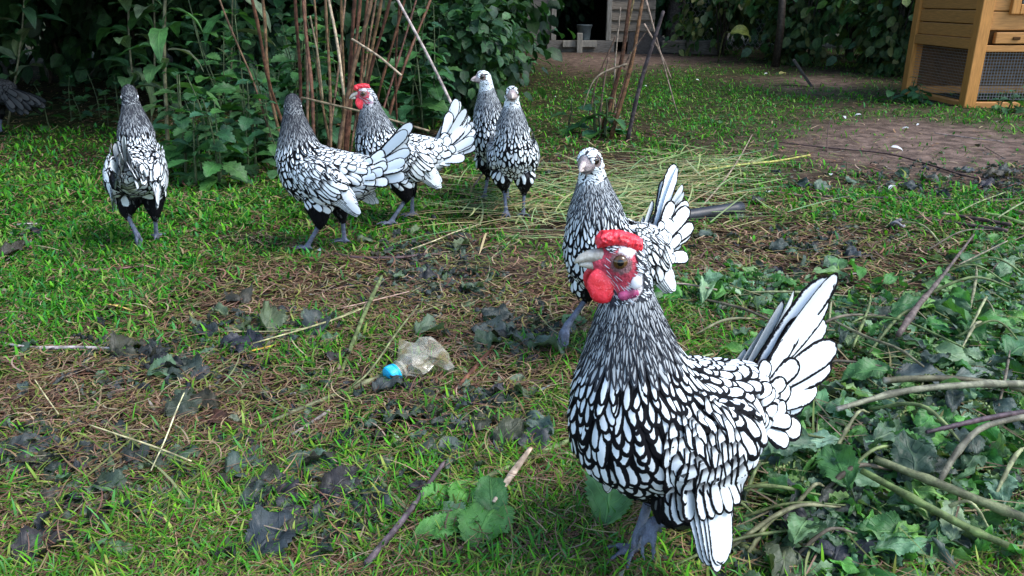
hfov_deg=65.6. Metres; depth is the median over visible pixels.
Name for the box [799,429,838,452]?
nettle leaf
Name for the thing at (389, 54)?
cane
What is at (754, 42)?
shrub
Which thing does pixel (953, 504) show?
nettle stalk
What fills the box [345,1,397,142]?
nettle
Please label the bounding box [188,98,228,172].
nettle
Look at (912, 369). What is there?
leaf
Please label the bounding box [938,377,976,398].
nettle leaf
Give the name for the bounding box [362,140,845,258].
cut hay
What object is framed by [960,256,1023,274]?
nettle stalk
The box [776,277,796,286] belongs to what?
nettle leaf
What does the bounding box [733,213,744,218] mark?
wilted leaf
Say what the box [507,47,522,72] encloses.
nettle
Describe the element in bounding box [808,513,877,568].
leaf
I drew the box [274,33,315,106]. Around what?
nettle
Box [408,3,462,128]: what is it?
nettle
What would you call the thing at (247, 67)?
cane
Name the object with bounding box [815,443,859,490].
nettle leaf
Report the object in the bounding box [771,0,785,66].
post
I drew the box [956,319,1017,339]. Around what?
nettle stalk
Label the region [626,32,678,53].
leaning slab
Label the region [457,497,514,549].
leaf
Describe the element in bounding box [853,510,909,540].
nettle leaf
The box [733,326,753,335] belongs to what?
nettle leaf
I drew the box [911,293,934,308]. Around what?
nettle leaf
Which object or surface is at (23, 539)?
leaf
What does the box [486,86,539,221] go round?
hen
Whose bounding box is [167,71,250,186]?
nettle
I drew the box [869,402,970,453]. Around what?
nettle stalk
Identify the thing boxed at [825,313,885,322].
nettle stalk
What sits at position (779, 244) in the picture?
wilted leaf
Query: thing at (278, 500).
wilted leaf
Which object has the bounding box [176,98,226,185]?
nettle
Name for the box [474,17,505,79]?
nettle
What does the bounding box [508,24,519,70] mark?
shrub
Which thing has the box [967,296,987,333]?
nettle stalk
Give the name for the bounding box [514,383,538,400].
wilted leaf
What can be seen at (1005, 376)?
nettle stalk
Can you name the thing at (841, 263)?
leaf
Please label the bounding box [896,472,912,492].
nettle leaf
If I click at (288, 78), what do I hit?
nettle
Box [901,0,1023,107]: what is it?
chicken coop
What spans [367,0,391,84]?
cane
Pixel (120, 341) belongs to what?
wilted leaf
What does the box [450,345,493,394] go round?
stick
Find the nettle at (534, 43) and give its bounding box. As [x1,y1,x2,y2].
[516,13,542,62]
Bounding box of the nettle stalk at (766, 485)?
[744,483,820,495]
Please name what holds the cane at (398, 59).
on the ground at (830, 77)
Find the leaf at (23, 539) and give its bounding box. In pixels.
[10,522,77,563]
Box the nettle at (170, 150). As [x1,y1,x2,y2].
[153,71,218,172]
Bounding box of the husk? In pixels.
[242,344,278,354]
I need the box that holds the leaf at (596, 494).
[584,475,633,525]
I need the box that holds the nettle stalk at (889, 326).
[867,306,921,353]
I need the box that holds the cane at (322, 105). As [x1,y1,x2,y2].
[313,0,328,142]
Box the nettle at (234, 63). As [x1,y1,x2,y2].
[200,0,267,123]
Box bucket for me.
[576,24,591,39]
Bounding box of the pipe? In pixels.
[690,202,745,220]
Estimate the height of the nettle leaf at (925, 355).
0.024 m
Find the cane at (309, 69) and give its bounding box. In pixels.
[302,0,315,134]
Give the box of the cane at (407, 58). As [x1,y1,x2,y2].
[388,0,431,115]
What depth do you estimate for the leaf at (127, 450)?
0.91 m
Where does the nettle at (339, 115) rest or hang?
on the ground at (830, 77)
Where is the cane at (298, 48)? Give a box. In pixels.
[294,0,301,101]
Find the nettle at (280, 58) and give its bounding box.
[257,12,327,124]
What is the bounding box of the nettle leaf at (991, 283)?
[986,281,1006,286]
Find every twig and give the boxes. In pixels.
[301,96,429,131]
[309,15,323,99]
[327,0,344,95]
[351,38,401,75]
[396,0,451,103]
[472,173,483,186]
[711,251,725,267]
[826,110,847,151]
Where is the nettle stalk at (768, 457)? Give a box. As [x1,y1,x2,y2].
[763,433,824,461]
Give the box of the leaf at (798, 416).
[796,402,820,417]
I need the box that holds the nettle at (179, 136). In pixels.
[152,86,198,159]
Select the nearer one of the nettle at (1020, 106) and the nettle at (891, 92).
the nettle at (1020, 106)
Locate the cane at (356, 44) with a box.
[347,0,361,150]
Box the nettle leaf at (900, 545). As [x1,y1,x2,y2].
[874,532,927,555]
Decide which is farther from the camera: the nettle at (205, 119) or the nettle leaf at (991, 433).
the nettle at (205, 119)
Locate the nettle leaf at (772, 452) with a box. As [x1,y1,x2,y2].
[769,445,792,454]
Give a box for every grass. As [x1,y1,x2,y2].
[0,47,1023,575]
[0,57,1023,575]
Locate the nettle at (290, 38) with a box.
[271,12,324,113]
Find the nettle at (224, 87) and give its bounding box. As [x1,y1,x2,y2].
[209,11,272,140]
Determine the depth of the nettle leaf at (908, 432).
0.88 m
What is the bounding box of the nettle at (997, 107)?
[992,96,1007,113]
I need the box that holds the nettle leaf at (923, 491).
[911,479,964,514]
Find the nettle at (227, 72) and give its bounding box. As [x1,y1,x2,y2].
[176,0,247,125]
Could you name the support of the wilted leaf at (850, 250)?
on the ground at (830, 77)
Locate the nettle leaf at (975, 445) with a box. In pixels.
[954,427,985,455]
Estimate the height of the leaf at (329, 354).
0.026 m
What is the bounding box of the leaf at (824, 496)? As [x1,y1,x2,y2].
[816,483,880,517]
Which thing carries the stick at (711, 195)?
on the ground at (830, 77)
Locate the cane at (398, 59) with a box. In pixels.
[383,0,416,107]
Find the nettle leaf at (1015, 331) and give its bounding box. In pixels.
[1004,328,1023,335]
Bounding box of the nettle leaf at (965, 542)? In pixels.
[934,532,971,548]
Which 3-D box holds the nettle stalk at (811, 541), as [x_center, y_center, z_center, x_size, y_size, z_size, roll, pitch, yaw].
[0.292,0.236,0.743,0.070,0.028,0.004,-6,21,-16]
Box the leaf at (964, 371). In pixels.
[955,367,995,377]
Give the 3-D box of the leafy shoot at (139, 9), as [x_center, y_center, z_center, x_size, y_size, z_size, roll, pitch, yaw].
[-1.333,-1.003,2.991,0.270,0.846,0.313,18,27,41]
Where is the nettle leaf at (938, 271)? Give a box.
[935,266,949,281]
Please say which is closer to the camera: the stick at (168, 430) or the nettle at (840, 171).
the stick at (168, 430)
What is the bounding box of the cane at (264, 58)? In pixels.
[251,0,281,123]
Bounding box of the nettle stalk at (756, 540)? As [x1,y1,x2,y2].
[747,512,786,552]
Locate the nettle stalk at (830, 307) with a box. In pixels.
[828,301,831,318]
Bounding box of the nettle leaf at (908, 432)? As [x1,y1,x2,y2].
[884,428,928,456]
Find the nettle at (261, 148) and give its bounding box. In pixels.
[248,90,281,158]
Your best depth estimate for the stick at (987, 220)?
1.86 m
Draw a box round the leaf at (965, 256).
[960,252,981,267]
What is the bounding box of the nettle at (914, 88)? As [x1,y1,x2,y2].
[892,76,928,99]
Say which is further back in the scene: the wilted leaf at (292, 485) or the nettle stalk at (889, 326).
the nettle stalk at (889, 326)
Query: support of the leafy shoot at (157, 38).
on the ground at (830, 77)
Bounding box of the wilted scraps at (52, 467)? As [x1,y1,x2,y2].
[0,143,1023,575]
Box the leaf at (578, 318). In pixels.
[561,314,586,325]
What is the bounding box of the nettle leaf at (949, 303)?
[940,297,971,324]
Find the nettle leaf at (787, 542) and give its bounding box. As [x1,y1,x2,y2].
[781,521,842,556]
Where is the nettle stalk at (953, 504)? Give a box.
[948,500,988,526]
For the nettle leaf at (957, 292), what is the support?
on the cut nettle leaves at (998, 451)
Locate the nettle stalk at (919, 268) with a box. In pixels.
[898,264,982,275]
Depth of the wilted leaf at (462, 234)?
1.77 m
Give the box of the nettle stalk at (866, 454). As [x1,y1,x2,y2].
[833,445,892,489]
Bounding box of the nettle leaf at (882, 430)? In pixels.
[873,419,906,441]
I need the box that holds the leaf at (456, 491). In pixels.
[447,478,475,505]
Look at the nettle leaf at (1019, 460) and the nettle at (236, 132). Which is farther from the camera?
the nettle at (236, 132)
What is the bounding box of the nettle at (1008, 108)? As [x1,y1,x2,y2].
[999,89,1023,112]
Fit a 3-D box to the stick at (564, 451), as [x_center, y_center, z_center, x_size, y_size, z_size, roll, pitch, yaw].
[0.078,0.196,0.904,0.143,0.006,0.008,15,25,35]
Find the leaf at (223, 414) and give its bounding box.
[200,408,228,425]
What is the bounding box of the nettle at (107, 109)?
[95,93,119,124]
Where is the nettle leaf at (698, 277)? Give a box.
[694,274,703,282]
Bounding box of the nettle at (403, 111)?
[384,0,454,133]
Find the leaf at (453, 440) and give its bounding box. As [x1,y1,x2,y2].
[437,436,471,458]
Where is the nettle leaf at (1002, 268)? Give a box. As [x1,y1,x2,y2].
[995,258,1015,276]
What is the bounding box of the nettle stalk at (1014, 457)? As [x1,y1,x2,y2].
[993,447,1023,499]
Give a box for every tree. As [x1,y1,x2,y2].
[0,0,272,55]
[665,0,681,39]
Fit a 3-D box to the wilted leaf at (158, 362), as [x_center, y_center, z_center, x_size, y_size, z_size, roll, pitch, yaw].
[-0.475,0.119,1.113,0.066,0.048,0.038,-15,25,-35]
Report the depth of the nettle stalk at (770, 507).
0.79 m
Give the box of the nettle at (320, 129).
[318,26,355,141]
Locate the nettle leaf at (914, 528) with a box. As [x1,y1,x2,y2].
[893,520,926,537]
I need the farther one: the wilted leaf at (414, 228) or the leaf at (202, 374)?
the wilted leaf at (414, 228)
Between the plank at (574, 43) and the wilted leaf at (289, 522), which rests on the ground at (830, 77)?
the wilted leaf at (289, 522)
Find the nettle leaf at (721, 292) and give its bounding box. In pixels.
[711,285,736,298]
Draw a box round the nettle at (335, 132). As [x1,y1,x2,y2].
[291,14,341,145]
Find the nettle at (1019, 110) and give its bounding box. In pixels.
[1016,98,1023,113]
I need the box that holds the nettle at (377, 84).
[341,27,390,144]
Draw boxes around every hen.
[0,78,46,131]
[102,84,168,245]
[274,93,413,250]
[471,70,530,198]
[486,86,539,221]
[558,147,694,346]
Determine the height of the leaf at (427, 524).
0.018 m
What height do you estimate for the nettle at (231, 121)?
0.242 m
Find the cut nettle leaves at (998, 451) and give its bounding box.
[657,208,1023,575]
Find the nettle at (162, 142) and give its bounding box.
[153,86,196,154]
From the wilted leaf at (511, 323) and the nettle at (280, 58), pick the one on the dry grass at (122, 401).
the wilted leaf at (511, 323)
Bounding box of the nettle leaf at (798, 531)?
[787,512,820,544]
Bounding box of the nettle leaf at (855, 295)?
[851,293,872,300]
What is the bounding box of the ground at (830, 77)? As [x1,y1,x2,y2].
[0,23,1023,575]
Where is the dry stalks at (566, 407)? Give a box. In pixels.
[0,135,1023,575]
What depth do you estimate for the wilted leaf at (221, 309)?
1.31 m
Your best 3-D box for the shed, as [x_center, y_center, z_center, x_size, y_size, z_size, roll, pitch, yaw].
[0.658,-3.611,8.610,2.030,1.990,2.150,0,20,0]
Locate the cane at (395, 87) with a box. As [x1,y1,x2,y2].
[394,4,399,126]
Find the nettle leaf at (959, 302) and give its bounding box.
[928,295,972,315]
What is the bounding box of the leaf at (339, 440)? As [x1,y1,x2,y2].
[333,427,353,444]
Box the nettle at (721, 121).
[714,115,728,125]
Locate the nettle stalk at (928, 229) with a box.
[900,222,942,245]
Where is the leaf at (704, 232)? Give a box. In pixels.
[699,229,712,236]
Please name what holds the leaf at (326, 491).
on the ground at (830, 77)
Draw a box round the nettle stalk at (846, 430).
[837,409,869,443]
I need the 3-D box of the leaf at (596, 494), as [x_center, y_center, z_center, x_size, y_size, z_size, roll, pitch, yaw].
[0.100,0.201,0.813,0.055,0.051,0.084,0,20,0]
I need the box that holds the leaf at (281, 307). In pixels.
[277,305,298,313]
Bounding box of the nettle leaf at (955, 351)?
[933,341,975,366]
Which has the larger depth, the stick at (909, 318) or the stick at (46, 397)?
the stick at (909, 318)
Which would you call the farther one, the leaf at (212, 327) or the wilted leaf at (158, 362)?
the leaf at (212, 327)
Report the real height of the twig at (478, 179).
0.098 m
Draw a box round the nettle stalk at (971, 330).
[962,321,981,348]
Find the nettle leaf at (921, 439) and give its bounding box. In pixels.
[909,432,936,453]
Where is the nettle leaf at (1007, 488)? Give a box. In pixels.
[983,470,1018,504]
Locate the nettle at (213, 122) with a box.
[171,75,239,168]
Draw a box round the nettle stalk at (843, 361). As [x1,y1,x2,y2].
[832,359,901,369]
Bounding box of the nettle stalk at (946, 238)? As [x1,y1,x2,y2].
[925,229,993,251]
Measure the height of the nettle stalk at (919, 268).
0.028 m
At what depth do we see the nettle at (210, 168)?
2.24 m
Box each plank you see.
[562,41,596,46]
[792,59,812,86]
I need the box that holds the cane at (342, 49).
[340,0,344,148]
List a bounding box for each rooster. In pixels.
[349,83,475,225]
[567,229,838,571]
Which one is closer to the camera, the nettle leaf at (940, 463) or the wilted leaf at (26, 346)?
the nettle leaf at (940, 463)
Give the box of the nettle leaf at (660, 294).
[654,291,664,298]
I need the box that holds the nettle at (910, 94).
[907,84,931,103]
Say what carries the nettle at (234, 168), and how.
on the ground at (830, 77)
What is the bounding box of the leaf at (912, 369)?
[895,361,944,383]
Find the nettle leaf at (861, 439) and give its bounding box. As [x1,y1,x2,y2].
[855,435,886,458]
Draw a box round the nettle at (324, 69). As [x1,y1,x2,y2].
[302,0,355,138]
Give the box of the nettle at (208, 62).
[202,30,246,144]
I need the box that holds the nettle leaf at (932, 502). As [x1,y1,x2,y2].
[924,497,940,508]
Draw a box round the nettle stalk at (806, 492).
[797,482,824,500]
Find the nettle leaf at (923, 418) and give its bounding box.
[914,408,940,428]
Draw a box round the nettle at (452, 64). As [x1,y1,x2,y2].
[421,15,467,103]
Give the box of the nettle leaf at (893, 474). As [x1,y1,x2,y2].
[880,467,950,487]
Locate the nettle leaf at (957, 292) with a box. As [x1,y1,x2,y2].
[942,287,970,306]
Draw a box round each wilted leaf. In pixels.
[0,240,24,255]
[13,339,38,355]
[30,226,43,234]
[92,468,136,496]
[109,330,146,355]
[116,344,137,361]
[137,337,156,356]
[144,350,183,368]
[146,353,191,379]
[148,342,170,359]
[154,443,200,463]
[165,389,203,417]
[167,353,203,381]
[169,387,195,400]
[190,387,220,412]
[211,301,227,318]
[217,328,265,355]
[223,283,252,304]
[225,316,251,334]
[225,445,272,480]
[238,479,272,516]
[240,325,262,332]
[245,463,290,493]
[260,300,288,333]
[267,496,296,511]
[276,479,309,505]
[279,515,322,539]
[283,505,307,518]
[300,449,336,467]
[302,308,335,335]
[320,464,359,498]
[322,332,339,344]
[345,478,362,491]
[349,485,392,523]
[356,234,372,242]
[372,374,404,393]
[379,242,391,246]
[379,371,406,384]
[385,408,419,426]
[410,224,421,234]
[414,313,445,336]
[414,437,439,457]
[416,268,440,284]
[452,237,469,248]
[456,232,471,241]
[461,281,483,288]
[464,411,495,431]
[470,315,506,338]
[470,329,501,355]
[471,306,486,312]
[473,389,508,413]
[481,302,514,322]
[491,329,511,338]
[493,415,524,445]
[494,321,516,328]
[497,326,514,345]
[507,329,534,345]
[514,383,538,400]
[514,425,550,458]
[524,335,566,356]
[524,410,553,435]
[566,316,586,335]
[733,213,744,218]
[733,512,745,534]
[750,195,766,203]
[763,536,805,575]
[769,237,789,249]
[778,507,808,528]
[789,489,819,512]
[795,177,813,187]
[807,245,823,251]
[812,179,832,190]
[818,236,829,239]
[820,211,835,216]
[844,246,865,260]
[845,176,856,184]
[861,253,875,260]
[885,180,898,186]
[895,166,909,177]
[898,180,922,190]
[922,173,938,180]
[934,188,951,197]
[960,166,974,171]
[978,177,998,187]
[982,167,1008,176]
[998,162,1015,172]
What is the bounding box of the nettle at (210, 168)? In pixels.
[194,99,251,185]
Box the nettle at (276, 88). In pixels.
[248,67,288,159]
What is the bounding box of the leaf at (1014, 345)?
[1001,334,1023,355]
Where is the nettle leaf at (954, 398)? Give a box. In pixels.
[945,382,964,411]
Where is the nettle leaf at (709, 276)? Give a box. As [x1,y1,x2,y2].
[704,269,729,284]
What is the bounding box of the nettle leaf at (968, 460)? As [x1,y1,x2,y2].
[960,452,986,470]
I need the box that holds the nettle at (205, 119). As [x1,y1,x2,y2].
[192,95,246,162]
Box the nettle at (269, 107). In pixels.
[235,63,283,162]
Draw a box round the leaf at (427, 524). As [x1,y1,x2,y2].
[412,508,461,541]
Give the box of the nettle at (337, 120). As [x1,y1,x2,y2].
[298,16,351,149]
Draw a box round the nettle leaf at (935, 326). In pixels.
[931,323,963,338]
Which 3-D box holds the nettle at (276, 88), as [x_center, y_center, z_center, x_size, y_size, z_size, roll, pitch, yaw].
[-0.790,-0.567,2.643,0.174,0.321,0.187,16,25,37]
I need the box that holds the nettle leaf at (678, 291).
[653,284,682,300]
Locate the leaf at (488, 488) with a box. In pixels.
[474,475,508,510]
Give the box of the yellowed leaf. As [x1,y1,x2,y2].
[718,25,750,61]
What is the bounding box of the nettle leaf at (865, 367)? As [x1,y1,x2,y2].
[840,356,891,382]
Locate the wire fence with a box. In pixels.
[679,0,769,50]
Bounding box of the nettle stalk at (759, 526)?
[732,503,840,547]
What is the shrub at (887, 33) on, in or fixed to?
on the ground at (830, 77)
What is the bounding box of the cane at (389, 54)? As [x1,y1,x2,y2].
[377,0,405,99]
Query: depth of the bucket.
8.13 m
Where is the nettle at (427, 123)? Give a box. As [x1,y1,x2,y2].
[414,25,454,128]
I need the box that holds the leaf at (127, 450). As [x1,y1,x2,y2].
[121,436,152,465]
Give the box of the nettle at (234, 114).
[223,80,263,159]
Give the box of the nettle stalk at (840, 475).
[821,463,892,489]
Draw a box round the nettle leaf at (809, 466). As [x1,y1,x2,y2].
[800,452,823,476]
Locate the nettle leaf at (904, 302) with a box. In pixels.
[890,293,929,312]
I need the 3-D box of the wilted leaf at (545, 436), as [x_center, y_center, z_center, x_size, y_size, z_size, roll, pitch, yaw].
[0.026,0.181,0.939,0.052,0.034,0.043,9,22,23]
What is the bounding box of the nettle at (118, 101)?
[95,73,120,117]
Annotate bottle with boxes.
[383,337,448,378]
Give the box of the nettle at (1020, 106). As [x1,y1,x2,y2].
[1011,85,1023,109]
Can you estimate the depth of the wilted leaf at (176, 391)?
1.04 m
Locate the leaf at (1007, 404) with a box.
[990,397,1023,436]
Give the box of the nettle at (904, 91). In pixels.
[900,81,924,99]
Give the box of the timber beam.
[661,40,720,54]
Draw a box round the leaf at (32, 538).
[8,533,62,565]
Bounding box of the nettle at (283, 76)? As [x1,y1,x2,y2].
[264,0,332,122]
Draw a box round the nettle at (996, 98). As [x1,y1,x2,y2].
[991,92,1012,108]
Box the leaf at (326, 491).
[318,487,354,512]
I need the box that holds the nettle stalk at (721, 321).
[693,317,757,334]
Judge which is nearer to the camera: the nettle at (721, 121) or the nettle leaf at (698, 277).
the nettle leaf at (698, 277)
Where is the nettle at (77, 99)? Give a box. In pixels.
[51,75,87,118]
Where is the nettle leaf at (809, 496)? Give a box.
[786,484,822,509]
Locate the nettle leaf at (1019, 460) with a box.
[1008,449,1023,465]
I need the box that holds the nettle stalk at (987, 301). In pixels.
[974,299,994,311]
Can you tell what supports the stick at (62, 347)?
on the ground at (830, 77)
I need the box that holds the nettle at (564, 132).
[549,99,590,135]
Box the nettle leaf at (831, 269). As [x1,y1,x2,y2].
[812,265,854,280]
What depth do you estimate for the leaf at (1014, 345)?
1.11 m
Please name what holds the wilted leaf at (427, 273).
on the dry grass at (122, 401)
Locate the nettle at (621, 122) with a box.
[582,97,626,140]
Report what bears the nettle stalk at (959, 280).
on the cut nettle leaves at (998, 451)
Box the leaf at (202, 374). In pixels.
[190,365,214,380]
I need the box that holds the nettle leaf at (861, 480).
[831,457,880,486]
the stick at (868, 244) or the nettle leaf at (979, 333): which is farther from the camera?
the stick at (868, 244)
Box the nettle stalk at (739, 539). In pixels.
[669,529,787,568]
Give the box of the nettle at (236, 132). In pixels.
[223,62,280,152]
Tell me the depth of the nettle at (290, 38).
3.17 m
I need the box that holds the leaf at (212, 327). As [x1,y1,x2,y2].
[192,321,218,338]
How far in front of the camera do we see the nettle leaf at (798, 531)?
0.75 m
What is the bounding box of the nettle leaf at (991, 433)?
[947,415,999,440]
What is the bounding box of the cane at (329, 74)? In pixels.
[324,0,331,146]
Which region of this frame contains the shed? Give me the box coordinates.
[513,0,655,51]
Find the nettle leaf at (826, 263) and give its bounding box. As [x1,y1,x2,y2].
[823,255,836,267]
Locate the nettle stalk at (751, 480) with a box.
[742,461,768,498]
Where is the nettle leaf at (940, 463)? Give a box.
[929,454,957,474]
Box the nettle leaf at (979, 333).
[956,318,986,343]
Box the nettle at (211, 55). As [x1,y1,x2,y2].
[181,13,246,145]
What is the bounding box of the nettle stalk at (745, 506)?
[740,502,752,512]
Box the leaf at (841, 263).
[828,256,847,269]
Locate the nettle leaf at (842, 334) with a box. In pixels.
[835,325,848,344]
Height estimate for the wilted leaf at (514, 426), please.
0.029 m
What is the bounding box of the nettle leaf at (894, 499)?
[886,493,931,518]
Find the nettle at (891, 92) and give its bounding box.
[874,81,907,102]
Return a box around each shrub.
[0,0,36,78]
[0,0,60,60]
[0,0,140,86]
[5,0,238,91]
[41,10,167,59]
[85,0,251,93]
[161,0,338,105]
[257,0,451,96]
[265,0,446,109]
[324,0,507,83]
[363,0,551,116]
[427,0,575,72]
[469,0,528,88]
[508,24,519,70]
[556,0,594,39]
[621,0,723,44]
[661,0,775,55]
[664,5,750,39]
[714,0,885,65]
[729,2,813,46]
[768,0,872,57]
[800,0,911,57]
[806,0,915,75]
[813,9,864,45]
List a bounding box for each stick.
[3,342,109,349]
[34,379,58,413]
[49,264,153,270]
[89,424,191,461]
[150,392,184,470]
[221,308,358,331]
[252,307,364,343]
[259,364,407,427]
[291,409,330,435]
[334,252,441,259]
[339,275,382,376]
[341,291,408,308]
[345,304,418,390]
[364,461,445,564]
[375,475,407,510]
[405,224,478,251]
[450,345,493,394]
[461,438,569,488]
[492,447,532,502]
[549,445,579,460]
[676,283,716,290]
[700,134,752,206]
[704,154,810,170]
[737,543,766,556]
[770,190,875,210]
[775,141,996,182]
[823,195,933,198]
[833,320,923,367]
[836,379,1023,410]
[851,316,964,347]
[860,468,1009,548]
[862,237,883,259]
[874,455,1023,521]
[882,375,1023,392]
[895,234,974,337]
[915,215,1007,232]
[925,409,1023,433]
[934,133,1001,141]
[938,414,1023,480]
[941,198,1023,200]
[942,212,1011,226]
[958,192,1005,211]
[958,240,1007,264]
[983,212,1023,225]
[997,201,1023,217]
[999,207,1023,213]
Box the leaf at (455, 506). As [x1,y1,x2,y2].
[429,501,465,515]
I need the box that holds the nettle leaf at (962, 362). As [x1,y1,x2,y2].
[952,359,980,373]
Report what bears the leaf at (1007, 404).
on the cut nettle leaves at (998, 451)
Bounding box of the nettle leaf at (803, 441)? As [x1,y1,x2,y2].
[760,427,816,456]
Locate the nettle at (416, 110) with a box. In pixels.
[406,79,436,121]
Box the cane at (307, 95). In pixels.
[305,0,308,121]
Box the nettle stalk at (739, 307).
[698,297,769,319]
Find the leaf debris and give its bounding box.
[0,49,1023,575]
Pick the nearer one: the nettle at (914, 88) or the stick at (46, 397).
the stick at (46, 397)
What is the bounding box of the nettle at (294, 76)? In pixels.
[268,4,328,135]
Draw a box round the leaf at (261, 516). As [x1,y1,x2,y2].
[244,504,307,558]
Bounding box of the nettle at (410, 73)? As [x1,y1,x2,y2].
[403,9,448,115]
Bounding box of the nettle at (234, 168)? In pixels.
[187,97,247,194]
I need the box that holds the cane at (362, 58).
[355,0,368,152]
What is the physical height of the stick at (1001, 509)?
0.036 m
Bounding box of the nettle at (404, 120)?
[364,25,410,124]
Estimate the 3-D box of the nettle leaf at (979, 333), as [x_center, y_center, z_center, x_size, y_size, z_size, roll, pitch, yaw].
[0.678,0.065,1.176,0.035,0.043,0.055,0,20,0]
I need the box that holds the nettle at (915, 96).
[910,86,933,104]
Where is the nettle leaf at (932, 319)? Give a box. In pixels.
[927,315,948,337]
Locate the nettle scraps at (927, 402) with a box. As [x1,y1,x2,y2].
[663,221,1023,575]
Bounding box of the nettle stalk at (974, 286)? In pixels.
[971,266,977,307]
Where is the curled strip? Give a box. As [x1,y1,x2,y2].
[889,218,905,227]
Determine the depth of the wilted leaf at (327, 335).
1.23 m
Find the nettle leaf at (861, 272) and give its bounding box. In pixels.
[846,259,866,279]
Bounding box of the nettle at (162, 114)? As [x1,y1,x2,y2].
[157,71,216,173]
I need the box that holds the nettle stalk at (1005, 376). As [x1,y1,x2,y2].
[998,350,1010,405]
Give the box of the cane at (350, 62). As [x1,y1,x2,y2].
[343,0,356,150]
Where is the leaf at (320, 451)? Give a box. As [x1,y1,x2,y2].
[283,447,341,474]
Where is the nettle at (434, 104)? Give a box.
[381,0,452,132]
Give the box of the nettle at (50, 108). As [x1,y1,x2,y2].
[25,84,67,130]
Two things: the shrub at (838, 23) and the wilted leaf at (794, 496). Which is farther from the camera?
the shrub at (838, 23)
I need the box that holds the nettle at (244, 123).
[227,79,278,166]
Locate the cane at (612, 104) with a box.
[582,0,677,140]
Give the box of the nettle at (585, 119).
[579,99,615,136]
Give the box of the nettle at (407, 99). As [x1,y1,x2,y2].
[394,24,445,131]
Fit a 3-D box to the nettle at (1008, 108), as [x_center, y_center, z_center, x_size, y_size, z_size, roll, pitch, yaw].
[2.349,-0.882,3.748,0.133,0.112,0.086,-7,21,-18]
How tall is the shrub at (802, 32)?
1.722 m
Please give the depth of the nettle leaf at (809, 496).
0.80 m
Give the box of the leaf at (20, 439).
[6,433,59,454]
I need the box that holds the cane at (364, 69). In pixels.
[349,0,376,151]
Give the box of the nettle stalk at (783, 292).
[743,291,847,296]
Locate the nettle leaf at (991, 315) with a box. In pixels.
[977,310,1022,333]
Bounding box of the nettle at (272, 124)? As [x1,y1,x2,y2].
[240,90,280,158]
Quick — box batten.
[576,33,582,52]
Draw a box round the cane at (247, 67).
[219,0,271,141]
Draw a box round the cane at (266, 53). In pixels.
[261,0,279,131]
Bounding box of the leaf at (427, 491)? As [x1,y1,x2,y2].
[419,482,449,509]
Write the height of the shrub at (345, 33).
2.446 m
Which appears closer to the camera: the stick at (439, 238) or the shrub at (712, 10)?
the stick at (439, 238)
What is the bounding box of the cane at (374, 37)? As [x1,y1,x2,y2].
[364,0,382,83]
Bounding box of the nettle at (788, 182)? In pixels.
[782,174,795,187]
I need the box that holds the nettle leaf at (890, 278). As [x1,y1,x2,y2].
[883,272,898,283]
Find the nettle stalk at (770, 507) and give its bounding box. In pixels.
[733,501,845,521]
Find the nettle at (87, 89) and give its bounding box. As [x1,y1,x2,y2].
[79,69,117,119]
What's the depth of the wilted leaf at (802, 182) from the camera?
2.27 m
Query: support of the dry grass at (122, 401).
on the ground at (830, 77)
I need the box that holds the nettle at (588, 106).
[566,89,625,135]
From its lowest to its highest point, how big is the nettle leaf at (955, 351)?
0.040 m
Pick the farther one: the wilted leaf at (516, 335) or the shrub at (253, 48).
the shrub at (253, 48)
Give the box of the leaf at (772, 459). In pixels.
[757,455,782,470]
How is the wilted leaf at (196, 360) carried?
on the dry grass at (122, 401)
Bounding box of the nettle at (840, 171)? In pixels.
[837,161,853,173]
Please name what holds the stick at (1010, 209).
on the ground at (830, 77)
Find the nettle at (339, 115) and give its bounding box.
[291,15,356,124]
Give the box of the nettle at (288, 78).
[271,18,341,126]
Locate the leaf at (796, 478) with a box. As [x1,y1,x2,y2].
[788,469,818,486]
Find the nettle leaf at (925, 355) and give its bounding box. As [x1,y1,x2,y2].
[920,350,950,364]
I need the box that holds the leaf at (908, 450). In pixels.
[890,429,937,483]
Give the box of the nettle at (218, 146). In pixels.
[163,95,226,186]
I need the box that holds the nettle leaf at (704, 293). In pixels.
[699,276,715,304]
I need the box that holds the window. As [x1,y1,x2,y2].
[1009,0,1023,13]
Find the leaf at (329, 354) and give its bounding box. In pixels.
[323,348,350,362]
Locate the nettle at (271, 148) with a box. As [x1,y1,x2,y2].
[247,100,279,178]
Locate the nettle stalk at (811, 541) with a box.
[798,527,856,553]
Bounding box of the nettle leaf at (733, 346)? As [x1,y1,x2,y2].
[718,341,747,353]
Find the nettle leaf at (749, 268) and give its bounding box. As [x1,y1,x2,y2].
[742,266,768,283]
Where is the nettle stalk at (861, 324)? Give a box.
[852,293,870,347]
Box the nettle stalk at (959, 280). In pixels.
[931,276,1016,293]
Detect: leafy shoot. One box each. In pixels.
[0,0,69,126]
[94,0,158,115]
[108,0,202,123]
[118,0,220,145]
[196,0,280,123]
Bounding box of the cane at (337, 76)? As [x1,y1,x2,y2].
[327,0,345,145]
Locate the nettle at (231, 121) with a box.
[198,93,235,161]
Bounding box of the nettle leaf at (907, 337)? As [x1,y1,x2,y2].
[896,334,926,348]
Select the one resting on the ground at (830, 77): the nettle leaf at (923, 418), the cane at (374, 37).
the cane at (374, 37)
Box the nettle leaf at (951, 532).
[937,498,970,540]
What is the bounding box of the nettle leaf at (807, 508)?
[795,496,816,517]
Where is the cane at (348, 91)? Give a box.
[337,0,373,148]
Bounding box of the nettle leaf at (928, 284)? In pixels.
[921,280,951,292]
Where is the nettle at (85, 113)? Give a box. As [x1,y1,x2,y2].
[64,85,92,121]
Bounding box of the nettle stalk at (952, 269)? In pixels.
[925,264,1008,284]
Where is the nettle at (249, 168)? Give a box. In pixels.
[215,93,272,176]

